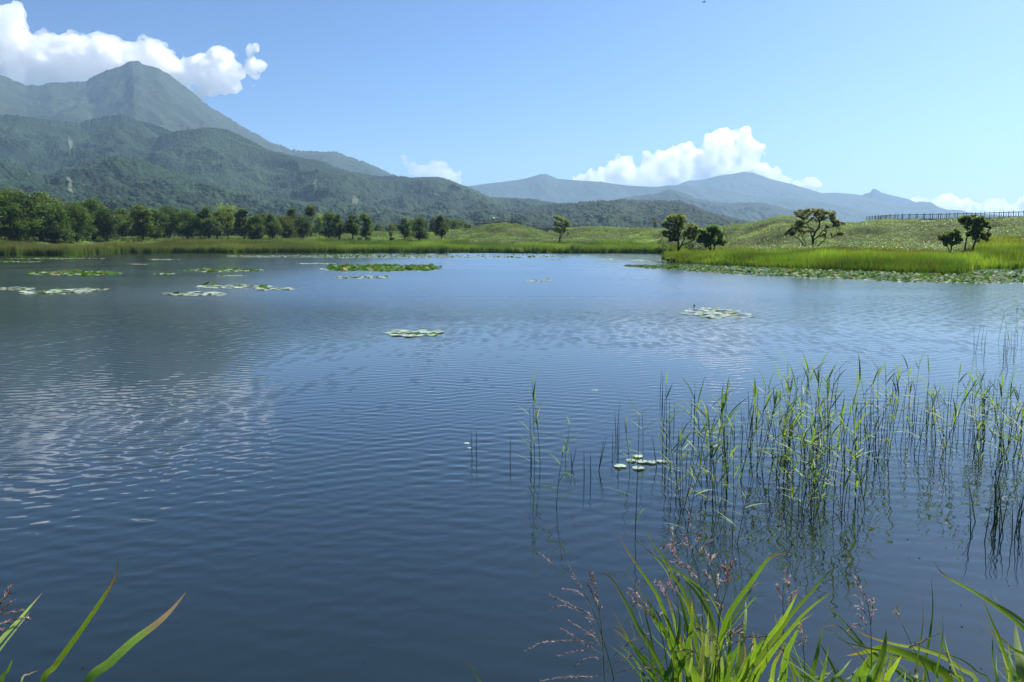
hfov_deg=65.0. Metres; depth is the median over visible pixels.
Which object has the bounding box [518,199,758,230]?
round hill
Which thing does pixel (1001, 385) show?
reed plant
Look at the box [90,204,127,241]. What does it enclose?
broadleaf tree
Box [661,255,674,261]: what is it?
bush
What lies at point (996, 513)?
rush stem
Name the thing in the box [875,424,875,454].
rush stem
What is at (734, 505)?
reed plant
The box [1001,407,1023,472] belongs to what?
reed plant
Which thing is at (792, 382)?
reed plant
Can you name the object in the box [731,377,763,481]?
reed plant
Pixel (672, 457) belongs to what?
reed plant
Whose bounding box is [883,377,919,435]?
reed plant
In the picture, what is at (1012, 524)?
rush stem
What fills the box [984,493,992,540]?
rush stem
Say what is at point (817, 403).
reed plant
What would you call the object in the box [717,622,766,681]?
flowering grass
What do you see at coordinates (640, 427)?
reed plant
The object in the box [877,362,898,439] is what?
reed plant
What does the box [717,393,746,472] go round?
reed plant
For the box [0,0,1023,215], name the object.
sky
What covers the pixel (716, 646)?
flowering grass
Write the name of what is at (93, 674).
reed grass
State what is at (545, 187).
distant ridge
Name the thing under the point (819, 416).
reed plant
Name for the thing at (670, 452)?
reed plant
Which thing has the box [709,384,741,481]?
reed plant
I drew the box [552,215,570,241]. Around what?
lone tree
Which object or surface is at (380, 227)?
broadleaf tree
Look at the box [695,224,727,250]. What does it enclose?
oak tree
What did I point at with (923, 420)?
reed plant
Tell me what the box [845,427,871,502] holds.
reed plant
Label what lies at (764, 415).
reed plant
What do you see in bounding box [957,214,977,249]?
tall oak tree
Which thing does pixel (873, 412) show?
reed plant
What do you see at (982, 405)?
reed plant
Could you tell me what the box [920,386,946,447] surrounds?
reed plant
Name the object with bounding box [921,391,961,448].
reed plant
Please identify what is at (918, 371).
reed plant
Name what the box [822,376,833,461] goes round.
reed plant
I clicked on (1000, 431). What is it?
reed plant
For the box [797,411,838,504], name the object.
reed plant
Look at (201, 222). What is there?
broadleaf tree
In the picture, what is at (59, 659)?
reed grass
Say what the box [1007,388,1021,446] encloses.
reed plant
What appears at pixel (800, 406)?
reed plant
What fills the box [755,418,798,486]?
reed plant
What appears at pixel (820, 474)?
reed plant
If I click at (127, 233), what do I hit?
broadleaf tree
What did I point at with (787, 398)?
reed plant
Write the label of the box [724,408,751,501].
reed plant
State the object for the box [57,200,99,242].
broadleaf tree
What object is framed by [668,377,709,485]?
reed plant
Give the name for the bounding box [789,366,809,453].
reed plant
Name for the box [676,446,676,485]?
rush stem
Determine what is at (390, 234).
sparse tree
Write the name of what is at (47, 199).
broadleaf tree
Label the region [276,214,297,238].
broadleaf tree
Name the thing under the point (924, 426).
reed plant
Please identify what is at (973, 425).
reed plant
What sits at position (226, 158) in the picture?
forest hill
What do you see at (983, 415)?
reed plant
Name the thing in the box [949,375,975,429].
reed plant
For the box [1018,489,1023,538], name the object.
rush stem
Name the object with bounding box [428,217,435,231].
broadleaf tree
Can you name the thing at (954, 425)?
reed plant
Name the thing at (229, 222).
pale tree
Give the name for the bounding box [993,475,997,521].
rush stem
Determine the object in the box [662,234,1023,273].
reed bed
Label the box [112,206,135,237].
broadleaf tree
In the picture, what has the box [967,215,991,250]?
tall oak tree
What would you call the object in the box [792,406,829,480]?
reed plant
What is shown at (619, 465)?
lily pad
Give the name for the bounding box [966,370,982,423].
reed plant
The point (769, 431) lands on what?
reed plant
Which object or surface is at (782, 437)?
reed plant
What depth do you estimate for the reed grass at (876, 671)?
2.75 m
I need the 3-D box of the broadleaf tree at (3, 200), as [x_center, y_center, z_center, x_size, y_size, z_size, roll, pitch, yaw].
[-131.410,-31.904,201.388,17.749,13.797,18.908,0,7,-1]
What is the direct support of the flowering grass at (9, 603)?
on the ground at (862, 231)
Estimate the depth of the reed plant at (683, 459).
6.86 m
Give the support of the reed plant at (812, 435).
in the water
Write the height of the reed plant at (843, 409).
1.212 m
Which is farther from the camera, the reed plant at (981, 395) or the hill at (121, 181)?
the hill at (121, 181)
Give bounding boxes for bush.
[510,246,523,252]
[570,244,581,251]
[655,247,672,253]
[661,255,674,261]
[684,241,708,250]
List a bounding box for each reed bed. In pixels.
[0,237,664,255]
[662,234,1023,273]
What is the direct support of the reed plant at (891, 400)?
in the water
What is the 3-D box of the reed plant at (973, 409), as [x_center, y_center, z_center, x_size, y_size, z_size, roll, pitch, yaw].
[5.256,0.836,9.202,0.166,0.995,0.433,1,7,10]
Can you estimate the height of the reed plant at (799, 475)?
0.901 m
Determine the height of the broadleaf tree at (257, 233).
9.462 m
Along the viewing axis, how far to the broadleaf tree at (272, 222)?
263.65 m
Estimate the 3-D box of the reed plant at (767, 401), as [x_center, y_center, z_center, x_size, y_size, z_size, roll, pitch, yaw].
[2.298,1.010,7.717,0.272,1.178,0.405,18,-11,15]
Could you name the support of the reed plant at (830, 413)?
in the water
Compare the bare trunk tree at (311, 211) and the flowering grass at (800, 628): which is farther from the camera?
the bare trunk tree at (311, 211)
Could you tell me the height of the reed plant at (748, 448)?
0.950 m
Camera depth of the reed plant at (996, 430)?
8.18 m
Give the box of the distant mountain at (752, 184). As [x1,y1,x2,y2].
[678,172,1022,221]
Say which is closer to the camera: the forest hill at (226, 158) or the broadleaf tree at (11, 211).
the broadleaf tree at (11, 211)
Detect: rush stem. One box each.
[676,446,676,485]
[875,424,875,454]
[968,480,975,521]
[969,485,970,538]
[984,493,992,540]
[991,488,1004,532]
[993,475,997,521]
[994,498,995,541]
[999,490,1003,536]
[999,490,1010,539]
[1011,504,1012,539]
[1014,489,1022,538]
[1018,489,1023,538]
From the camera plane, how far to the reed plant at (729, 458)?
6.76 m
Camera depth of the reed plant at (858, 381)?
7.68 m
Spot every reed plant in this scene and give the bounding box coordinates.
[510,398,551,465]
[518,370,544,465]
[527,390,550,460]
[544,432,577,506]
[553,416,591,461]
[611,392,666,530]
[623,412,632,470]
[628,404,658,453]
[654,372,682,452]
[657,414,682,490]
[658,410,691,508]
[659,416,693,484]
[660,423,692,493]
[667,430,706,493]
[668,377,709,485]
[668,445,715,535]
[673,380,719,491]
[682,387,742,511]
[683,405,736,511]
[689,416,720,497]
[690,419,724,487]
[692,401,719,484]
[693,378,736,500]
[696,402,730,511]
[697,379,738,491]
[699,413,727,513]
[704,401,739,487]
[705,387,736,476]
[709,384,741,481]
[710,412,754,504]
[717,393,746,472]
[717,475,753,538]
[722,487,766,543]
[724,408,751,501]
[726,418,766,480]
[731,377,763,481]
[736,398,763,468]
[738,389,772,474]
[742,369,785,466]
[746,382,766,468]
[749,373,817,471]
[751,401,790,486]
[753,396,783,467]
[754,387,797,462]
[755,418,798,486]
[756,372,785,463]
[756,384,794,468]
[757,415,821,486]
[764,410,799,471]
[768,388,786,461]
[768,400,807,478]
[769,407,811,499]
[770,412,822,503]
[770,434,817,507]
[771,433,825,516]
[772,350,799,447]
[775,363,808,460]
[775,367,802,436]
[775,412,830,499]
[777,428,841,494]
[778,373,808,451]
[778,397,805,479]
[779,376,808,448]
[781,386,816,482]
[781,398,805,457]
[783,409,836,503]
[784,366,811,450]
[787,359,833,443]
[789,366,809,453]
[789,389,851,463]
[791,435,847,509]
[792,356,842,458]
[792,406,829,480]
[792,413,816,494]
[793,354,824,454]
[793,420,825,509]
[796,345,839,461]
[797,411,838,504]
[798,361,848,477]
[800,403,847,476]
[805,352,834,457]
[810,382,832,471]
[811,358,852,463]
[813,369,852,461]
[814,424,840,508]
[818,354,866,475]
[818,410,877,511]
[820,370,844,462]
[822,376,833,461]
[822,396,849,503]
[825,418,869,497]
[826,395,891,507]
[834,422,888,510]
[838,420,876,507]
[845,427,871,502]
[847,386,864,479]
[848,402,868,491]
[851,351,886,451]
[856,373,885,449]
[859,364,890,461]
[859,373,882,458]
[866,364,926,448]
[867,382,909,458]
[868,365,905,434]
[868,374,903,461]
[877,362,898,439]
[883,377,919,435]
[887,363,903,450]
[889,355,917,427]
[895,375,943,457]
[895,376,917,434]
[903,381,924,424]
[905,353,924,413]
[914,360,941,424]
[914,388,935,452]
[918,384,948,456]
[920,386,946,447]
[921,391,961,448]
[923,385,959,455]
[925,391,953,464]
[931,384,952,436]
[932,395,969,460]
[934,385,951,447]
[937,384,974,462]
[945,364,971,430]
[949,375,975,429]
[949,376,986,436]
[955,373,989,432]
[959,397,997,444]
[961,369,992,436]
[961,378,982,437]
[962,391,1005,446]
[963,385,983,469]
[963,388,1017,441]
[965,364,991,427]
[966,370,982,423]
[970,370,991,430]
[972,363,1021,437]
[972,372,999,420]
[974,386,995,444]
[976,383,1014,464]
[978,393,1014,461]
[982,375,1016,445]
[984,400,1022,457]
[985,371,1018,456]
[985,388,1023,472]
[993,403,1008,467]
[994,407,1023,472]
[998,386,1023,462]
[999,370,1019,434]
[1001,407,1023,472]
[1003,379,1023,463]
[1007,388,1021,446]
[1009,406,1023,462]
[1012,298,1023,343]
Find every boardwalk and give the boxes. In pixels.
[476,218,520,225]
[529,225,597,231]
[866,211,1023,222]
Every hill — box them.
[0,113,171,174]
[0,154,575,236]
[138,127,553,215]
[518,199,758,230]
[615,189,851,222]
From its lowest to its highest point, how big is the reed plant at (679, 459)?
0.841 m
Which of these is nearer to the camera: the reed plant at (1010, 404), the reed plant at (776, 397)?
the reed plant at (776, 397)
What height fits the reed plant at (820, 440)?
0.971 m
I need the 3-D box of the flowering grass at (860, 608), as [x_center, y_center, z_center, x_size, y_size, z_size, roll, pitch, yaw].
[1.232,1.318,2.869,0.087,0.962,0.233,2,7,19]
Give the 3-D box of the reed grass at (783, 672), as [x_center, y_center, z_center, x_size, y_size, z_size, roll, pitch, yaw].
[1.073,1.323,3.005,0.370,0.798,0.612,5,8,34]
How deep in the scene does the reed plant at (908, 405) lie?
9.34 m
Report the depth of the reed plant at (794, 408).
8.38 m
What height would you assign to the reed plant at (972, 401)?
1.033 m
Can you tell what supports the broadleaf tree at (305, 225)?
on the ground at (862, 231)
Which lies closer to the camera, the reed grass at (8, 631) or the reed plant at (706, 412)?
the reed grass at (8, 631)
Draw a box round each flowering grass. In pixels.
[0,584,31,631]
[525,553,655,681]
[586,571,604,681]
[625,579,671,681]
[654,569,679,681]
[660,508,712,681]
[675,626,720,681]
[701,548,720,674]
[714,557,737,681]
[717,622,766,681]
[776,566,797,651]
[795,624,806,681]
[847,575,876,668]
[893,605,952,681]
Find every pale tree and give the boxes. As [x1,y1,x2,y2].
[215,203,237,237]
[312,213,323,232]
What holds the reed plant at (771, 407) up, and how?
in the water
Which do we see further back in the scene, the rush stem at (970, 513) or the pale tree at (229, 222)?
the pale tree at (229, 222)
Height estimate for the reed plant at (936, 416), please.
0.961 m
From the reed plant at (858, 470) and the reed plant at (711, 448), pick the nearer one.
the reed plant at (858, 470)
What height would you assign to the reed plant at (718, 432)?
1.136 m
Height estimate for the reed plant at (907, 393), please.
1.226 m
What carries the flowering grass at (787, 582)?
on the ground at (862, 231)
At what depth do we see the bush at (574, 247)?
195.74 m
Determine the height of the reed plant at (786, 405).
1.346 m
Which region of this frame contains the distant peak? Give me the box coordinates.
[850,189,914,203]
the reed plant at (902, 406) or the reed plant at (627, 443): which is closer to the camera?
the reed plant at (627, 443)
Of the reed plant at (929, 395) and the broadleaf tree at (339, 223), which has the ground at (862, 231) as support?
the broadleaf tree at (339, 223)
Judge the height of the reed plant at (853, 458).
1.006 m
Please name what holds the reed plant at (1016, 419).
in the water
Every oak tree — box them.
[661,212,699,250]
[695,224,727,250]
[937,227,963,253]
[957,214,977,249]
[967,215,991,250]
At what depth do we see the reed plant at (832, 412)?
8.05 m
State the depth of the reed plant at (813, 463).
6.78 m
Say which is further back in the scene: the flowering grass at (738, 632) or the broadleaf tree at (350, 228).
the broadleaf tree at (350, 228)
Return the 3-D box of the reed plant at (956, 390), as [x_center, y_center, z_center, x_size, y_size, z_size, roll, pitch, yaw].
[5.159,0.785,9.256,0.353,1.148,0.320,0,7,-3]
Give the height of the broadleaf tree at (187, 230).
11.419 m
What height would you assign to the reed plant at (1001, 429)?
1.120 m
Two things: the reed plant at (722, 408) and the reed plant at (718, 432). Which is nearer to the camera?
the reed plant at (722, 408)
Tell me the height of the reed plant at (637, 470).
1.415 m
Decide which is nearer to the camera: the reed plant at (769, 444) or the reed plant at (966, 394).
the reed plant at (769, 444)
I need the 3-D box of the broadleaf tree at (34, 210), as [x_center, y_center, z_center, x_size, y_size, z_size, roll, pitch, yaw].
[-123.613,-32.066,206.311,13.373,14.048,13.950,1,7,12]
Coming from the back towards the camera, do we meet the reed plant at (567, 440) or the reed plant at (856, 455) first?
the reed plant at (567, 440)
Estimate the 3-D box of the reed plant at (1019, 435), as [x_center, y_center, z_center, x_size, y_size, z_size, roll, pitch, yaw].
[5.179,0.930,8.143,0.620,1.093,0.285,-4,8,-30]
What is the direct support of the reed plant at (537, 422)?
in the water
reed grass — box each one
[0,597,38,681]
[40,557,118,681]
[83,592,185,681]
[602,529,730,681]
[708,553,834,681]
[761,608,857,681]
[816,582,989,681]
[935,563,1023,681]
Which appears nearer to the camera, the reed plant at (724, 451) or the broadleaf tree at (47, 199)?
the reed plant at (724, 451)
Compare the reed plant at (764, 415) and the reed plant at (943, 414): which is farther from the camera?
the reed plant at (943, 414)
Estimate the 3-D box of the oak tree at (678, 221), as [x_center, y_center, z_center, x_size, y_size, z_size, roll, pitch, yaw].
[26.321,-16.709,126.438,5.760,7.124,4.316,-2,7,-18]
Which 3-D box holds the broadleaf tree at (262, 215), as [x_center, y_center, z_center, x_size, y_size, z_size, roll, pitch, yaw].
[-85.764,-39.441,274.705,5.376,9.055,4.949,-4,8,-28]
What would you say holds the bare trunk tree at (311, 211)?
on the ground at (862, 231)
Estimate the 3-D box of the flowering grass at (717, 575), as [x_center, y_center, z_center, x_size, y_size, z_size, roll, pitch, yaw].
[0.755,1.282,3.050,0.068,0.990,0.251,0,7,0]
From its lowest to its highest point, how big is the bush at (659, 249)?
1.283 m
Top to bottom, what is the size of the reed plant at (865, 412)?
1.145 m
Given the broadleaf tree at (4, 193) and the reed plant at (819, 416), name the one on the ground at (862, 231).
the broadleaf tree at (4, 193)
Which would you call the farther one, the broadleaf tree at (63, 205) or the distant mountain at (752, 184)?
the distant mountain at (752, 184)
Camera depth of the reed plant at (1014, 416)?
8.11 m
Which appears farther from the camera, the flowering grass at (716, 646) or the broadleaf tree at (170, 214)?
the broadleaf tree at (170, 214)
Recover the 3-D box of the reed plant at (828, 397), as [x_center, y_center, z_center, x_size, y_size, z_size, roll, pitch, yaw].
[2.995,0.901,7.740,0.569,1.467,0.277,2,0,-20]
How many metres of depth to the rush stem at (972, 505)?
6.39 m
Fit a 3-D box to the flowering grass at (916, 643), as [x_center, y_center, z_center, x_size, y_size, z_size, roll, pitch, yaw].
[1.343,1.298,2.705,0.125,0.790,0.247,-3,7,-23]
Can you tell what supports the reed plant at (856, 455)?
in the water
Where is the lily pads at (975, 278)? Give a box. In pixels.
[0,253,1023,447]
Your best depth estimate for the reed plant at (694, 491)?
5.97 m
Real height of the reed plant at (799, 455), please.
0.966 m
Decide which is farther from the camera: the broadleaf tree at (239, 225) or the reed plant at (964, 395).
the broadleaf tree at (239, 225)
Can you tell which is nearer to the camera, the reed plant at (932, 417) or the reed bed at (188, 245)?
the reed plant at (932, 417)
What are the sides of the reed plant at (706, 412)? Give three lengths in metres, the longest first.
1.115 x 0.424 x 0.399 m
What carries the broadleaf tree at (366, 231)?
on the ground at (862, 231)
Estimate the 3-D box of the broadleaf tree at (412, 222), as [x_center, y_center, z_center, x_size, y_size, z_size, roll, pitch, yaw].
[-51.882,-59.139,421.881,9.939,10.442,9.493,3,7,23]
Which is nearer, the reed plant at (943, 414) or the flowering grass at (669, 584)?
the flowering grass at (669, 584)
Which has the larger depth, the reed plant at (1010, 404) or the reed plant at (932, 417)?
the reed plant at (1010, 404)
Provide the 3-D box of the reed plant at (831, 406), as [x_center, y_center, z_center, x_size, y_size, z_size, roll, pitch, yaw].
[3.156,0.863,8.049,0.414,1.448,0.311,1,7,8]
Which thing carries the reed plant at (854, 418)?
in the water
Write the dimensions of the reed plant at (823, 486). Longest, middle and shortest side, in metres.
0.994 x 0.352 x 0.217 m
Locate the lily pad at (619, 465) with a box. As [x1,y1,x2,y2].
[614,464,625,466]
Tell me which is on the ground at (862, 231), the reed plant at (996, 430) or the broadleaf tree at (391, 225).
the broadleaf tree at (391, 225)
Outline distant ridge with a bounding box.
[467,174,908,223]
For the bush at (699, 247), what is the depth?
124.39 m
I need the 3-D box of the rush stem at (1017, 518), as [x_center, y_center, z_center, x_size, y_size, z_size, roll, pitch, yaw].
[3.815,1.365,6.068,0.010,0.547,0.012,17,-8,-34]
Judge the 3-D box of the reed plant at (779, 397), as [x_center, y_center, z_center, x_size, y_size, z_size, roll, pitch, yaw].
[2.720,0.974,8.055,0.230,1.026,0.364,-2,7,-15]
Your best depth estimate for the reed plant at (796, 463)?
6.87 m
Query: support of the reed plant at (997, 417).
in the water
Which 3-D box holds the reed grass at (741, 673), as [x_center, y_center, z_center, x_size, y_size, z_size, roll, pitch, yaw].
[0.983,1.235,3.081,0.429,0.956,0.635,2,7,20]
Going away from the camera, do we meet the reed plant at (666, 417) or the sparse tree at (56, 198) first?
the reed plant at (666, 417)
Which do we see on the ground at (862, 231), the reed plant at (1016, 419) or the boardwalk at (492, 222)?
the boardwalk at (492, 222)
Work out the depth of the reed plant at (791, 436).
7.52 m
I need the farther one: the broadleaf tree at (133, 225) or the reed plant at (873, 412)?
the broadleaf tree at (133, 225)
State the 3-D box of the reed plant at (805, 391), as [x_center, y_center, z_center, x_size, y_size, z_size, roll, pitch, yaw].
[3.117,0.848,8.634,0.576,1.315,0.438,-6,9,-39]
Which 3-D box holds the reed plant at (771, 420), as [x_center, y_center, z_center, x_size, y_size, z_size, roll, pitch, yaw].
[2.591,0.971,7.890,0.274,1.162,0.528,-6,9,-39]
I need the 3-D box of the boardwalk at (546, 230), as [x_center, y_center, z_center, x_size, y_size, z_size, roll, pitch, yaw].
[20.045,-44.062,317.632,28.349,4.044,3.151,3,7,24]
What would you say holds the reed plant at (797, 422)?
in the water
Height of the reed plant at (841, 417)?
1.183 m
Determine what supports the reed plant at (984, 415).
in the water
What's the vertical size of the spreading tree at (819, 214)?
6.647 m
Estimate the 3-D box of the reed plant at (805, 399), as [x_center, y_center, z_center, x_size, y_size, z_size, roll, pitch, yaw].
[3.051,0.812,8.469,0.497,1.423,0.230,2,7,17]
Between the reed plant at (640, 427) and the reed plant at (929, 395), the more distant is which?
the reed plant at (929, 395)
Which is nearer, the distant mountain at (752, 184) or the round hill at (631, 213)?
the round hill at (631, 213)
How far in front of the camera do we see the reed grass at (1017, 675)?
2.58 m
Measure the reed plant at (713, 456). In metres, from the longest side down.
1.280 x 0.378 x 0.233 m
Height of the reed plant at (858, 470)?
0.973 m
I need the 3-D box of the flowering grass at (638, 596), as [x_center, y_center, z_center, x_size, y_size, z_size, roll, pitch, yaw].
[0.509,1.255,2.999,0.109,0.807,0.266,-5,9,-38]
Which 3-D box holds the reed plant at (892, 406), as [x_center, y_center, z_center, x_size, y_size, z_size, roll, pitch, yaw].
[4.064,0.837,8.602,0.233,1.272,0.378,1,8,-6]
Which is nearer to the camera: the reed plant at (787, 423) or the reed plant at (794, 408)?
the reed plant at (787, 423)
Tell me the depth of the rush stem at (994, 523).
5.99 m
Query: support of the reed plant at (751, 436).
in the water
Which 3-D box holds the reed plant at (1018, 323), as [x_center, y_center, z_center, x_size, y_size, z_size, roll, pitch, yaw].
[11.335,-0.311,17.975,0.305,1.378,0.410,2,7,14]
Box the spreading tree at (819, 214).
[784,208,843,247]
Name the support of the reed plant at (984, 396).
in the water
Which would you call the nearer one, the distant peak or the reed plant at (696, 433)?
the reed plant at (696, 433)
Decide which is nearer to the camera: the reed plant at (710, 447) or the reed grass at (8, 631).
the reed grass at (8, 631)
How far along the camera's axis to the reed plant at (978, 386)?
9.57 m
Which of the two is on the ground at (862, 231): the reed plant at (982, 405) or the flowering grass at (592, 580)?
the flowering grass at (592, 580)
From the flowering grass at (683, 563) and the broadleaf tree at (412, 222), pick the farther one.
the broadleaf tree at (412, 222)
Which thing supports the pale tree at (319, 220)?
on the ground at (862, 231)
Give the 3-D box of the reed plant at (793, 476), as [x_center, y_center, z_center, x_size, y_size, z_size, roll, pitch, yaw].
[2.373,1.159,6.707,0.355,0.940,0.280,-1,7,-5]
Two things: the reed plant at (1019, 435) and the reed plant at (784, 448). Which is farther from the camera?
the reed plant at (1019, 435)
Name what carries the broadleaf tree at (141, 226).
on the ground at (862, 231)
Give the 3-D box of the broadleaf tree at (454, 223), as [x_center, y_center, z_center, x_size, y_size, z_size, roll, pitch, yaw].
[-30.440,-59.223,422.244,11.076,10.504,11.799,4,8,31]
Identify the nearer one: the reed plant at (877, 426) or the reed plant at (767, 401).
the reed plant at (767, 401)
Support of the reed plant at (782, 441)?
in the water
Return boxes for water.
[0,253,1023,681]
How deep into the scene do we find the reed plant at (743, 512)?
5.95 m
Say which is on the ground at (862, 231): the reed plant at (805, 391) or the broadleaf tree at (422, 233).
the broadleaf tree at (422, 233)
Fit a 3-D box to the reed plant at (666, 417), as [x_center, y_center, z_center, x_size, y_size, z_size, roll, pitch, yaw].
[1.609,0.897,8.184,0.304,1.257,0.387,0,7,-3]
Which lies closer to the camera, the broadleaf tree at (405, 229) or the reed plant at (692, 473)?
the reed plant at (692, 473)
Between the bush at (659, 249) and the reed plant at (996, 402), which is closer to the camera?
the reed plant at (996, 402)
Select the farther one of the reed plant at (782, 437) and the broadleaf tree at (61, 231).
the broadleaf tree at (61, 231)
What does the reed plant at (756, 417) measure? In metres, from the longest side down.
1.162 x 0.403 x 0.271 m
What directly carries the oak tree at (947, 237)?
on the ground at (862, 231)
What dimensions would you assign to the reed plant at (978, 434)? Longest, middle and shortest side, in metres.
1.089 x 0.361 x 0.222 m
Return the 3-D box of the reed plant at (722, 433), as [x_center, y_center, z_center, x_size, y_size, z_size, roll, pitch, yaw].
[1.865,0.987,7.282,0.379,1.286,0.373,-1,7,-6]
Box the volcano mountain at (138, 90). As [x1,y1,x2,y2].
[0,61,394,175]
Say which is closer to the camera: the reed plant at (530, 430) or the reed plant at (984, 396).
the reed plant at (530, 430)
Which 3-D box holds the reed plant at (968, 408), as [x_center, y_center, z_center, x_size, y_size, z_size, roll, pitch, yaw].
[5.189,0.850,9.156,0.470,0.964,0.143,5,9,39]
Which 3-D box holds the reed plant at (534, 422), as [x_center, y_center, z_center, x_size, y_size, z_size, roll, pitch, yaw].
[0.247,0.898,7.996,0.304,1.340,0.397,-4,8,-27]
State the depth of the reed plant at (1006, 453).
7.95 m
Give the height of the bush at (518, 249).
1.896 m
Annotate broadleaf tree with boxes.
[0,186,32,237]
[0,188,61,241]
[0,190,15,237]
[0,203,42,240]
[23,189,66,241]
[34,204,79,243]
[53,202,79,239]
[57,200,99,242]
[76,197,107,239]
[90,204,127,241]
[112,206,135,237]
[119,209,138,236]
[126,204,158,240]
[127,213,145,238]
[146,207,170,239]
[153,203,184,238]
[167,208,200,238]
[191,204,223,238]
[210,211,226,238]
[223,217,235,235]
[231,208,258,238]
[245,214,268,239]
[255,212,267,233]
[261,213,283,239]
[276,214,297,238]
[293,214,314,237]
[315,211,345,238]
[329,212,346,239]
[344,214,361,239]
[357,213,374,240]
[373,223,384,231]
[386,223,396,231]
[396,216,412,239]
[408,218,416,232]
[410,216,429,240]
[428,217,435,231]
[429,217,443,231]
[434,214,451,238]
[447,219,462,229]
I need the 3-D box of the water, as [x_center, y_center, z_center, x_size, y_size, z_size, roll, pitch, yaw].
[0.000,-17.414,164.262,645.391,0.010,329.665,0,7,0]
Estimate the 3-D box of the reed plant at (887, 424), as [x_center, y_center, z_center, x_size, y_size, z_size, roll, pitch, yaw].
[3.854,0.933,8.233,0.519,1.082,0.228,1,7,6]
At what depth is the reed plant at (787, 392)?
8.80 m
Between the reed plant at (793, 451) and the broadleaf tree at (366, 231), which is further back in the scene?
the broadleaf tree at (366, 231)
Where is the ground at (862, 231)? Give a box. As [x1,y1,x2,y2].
[1,219,1023,273]
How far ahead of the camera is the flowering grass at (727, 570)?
2.92 m
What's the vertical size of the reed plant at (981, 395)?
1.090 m
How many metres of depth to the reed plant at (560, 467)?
6.77 m
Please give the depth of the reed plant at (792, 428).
8.11 m
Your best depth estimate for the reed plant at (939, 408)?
9.25 m
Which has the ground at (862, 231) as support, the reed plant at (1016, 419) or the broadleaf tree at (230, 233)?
the broadleaf tree at (230, 233)
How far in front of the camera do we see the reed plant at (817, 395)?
7.82 m
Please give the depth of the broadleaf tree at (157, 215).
255.51 m
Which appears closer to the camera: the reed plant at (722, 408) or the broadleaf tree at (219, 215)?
the reed plant at (722, 408)
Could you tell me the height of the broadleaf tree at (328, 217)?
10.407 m
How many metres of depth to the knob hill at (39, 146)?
2410.64 m
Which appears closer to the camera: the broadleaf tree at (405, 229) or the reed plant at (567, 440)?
the reed plant at (567, 440)
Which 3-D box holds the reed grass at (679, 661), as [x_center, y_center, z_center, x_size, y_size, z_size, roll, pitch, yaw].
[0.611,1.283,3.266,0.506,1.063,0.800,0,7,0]
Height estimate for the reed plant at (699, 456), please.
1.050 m
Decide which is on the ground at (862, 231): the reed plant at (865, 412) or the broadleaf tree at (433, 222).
the broadleaf tree at (433, 222)
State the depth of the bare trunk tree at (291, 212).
281.24 m
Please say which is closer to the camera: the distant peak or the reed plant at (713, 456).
the reed plant at (713, 456)
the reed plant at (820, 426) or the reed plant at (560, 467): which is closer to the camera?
the reed plant at (560, 467)
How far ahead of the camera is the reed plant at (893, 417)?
8.09 m
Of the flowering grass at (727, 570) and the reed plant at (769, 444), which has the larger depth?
the reed plant at (769, 444)
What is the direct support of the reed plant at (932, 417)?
in the water
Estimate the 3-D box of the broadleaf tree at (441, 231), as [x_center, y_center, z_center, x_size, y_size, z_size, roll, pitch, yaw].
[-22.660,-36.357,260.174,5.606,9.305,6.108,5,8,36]
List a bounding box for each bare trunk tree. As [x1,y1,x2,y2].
[286,207,299,236]
[304,205,315,236]
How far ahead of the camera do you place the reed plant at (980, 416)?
8.71 m
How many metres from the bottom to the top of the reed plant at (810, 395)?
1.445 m
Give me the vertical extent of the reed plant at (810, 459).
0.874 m
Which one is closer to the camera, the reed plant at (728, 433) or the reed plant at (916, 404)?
the reed plant at (728, 433)
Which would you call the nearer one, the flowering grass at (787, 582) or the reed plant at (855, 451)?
the flowering grass at (787, 582)
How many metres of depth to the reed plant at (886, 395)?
9.35 m
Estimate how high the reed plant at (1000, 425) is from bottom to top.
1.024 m
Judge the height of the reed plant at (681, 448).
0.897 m
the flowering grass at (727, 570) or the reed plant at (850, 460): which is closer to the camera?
the flowering grass at (727, 570)
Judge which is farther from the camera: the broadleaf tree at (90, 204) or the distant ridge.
the distant ridge
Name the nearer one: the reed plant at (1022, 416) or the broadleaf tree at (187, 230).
the reed plant at (1022, 416)
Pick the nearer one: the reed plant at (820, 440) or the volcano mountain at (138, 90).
the reed plant at (820, 440)
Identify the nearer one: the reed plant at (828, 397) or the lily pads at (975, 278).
the reed plant at (828, 397)
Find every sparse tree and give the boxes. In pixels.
[52,196,65,239]
[387,224,394,237]
[651,218,658,228]
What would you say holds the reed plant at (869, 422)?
in the water
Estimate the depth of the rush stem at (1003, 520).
6.05 m
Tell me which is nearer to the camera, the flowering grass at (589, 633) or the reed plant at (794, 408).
the flowering grass at (589, 633)
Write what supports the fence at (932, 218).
on the ground at (862, 231)
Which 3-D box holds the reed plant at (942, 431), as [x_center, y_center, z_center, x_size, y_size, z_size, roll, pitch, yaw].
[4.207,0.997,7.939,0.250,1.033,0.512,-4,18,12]
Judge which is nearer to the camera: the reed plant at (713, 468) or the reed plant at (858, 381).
the reed plant at (713, 468)
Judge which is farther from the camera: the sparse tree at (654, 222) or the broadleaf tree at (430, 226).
the broadleaf tree at (430, 226)
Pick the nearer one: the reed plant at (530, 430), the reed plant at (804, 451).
the reed plant at (804, 451)
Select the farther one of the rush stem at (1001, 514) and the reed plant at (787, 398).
the reed plant at (787, 398)

